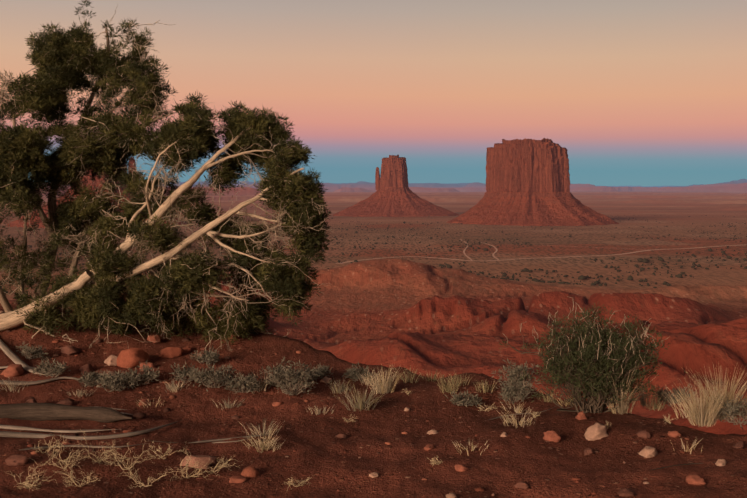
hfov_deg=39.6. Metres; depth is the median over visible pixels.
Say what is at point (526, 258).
dirt road
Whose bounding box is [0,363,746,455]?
rim grass
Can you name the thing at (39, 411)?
dead wood
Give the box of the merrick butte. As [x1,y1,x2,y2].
[447,138,618,225]
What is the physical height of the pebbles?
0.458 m
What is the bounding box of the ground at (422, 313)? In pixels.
[0,179,746,497]
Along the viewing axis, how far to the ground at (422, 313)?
9.47 m
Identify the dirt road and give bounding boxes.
[335,239,737,263]
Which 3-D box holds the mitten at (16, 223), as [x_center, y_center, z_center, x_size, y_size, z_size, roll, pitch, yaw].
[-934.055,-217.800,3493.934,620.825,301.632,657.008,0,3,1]
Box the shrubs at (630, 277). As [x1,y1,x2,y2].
[0,215,746,293]
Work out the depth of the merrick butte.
3568.04 m
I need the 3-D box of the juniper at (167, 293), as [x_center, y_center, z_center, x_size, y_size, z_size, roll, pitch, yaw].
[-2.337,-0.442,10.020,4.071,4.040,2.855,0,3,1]
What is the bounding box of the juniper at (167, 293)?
[0,0,332,350]
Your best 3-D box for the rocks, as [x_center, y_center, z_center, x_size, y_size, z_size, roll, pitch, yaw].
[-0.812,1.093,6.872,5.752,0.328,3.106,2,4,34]
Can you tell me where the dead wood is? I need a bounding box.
[0,339,715,469]
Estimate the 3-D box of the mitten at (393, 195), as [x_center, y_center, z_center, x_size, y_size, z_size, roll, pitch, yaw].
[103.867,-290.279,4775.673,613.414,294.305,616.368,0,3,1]
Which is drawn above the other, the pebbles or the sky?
the sky
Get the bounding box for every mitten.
[7,157,184,227]
[333,154,458,216]
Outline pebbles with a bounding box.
[0,303,746,497]
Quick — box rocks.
[0,334,743,496]
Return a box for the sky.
[0,0,746,185]

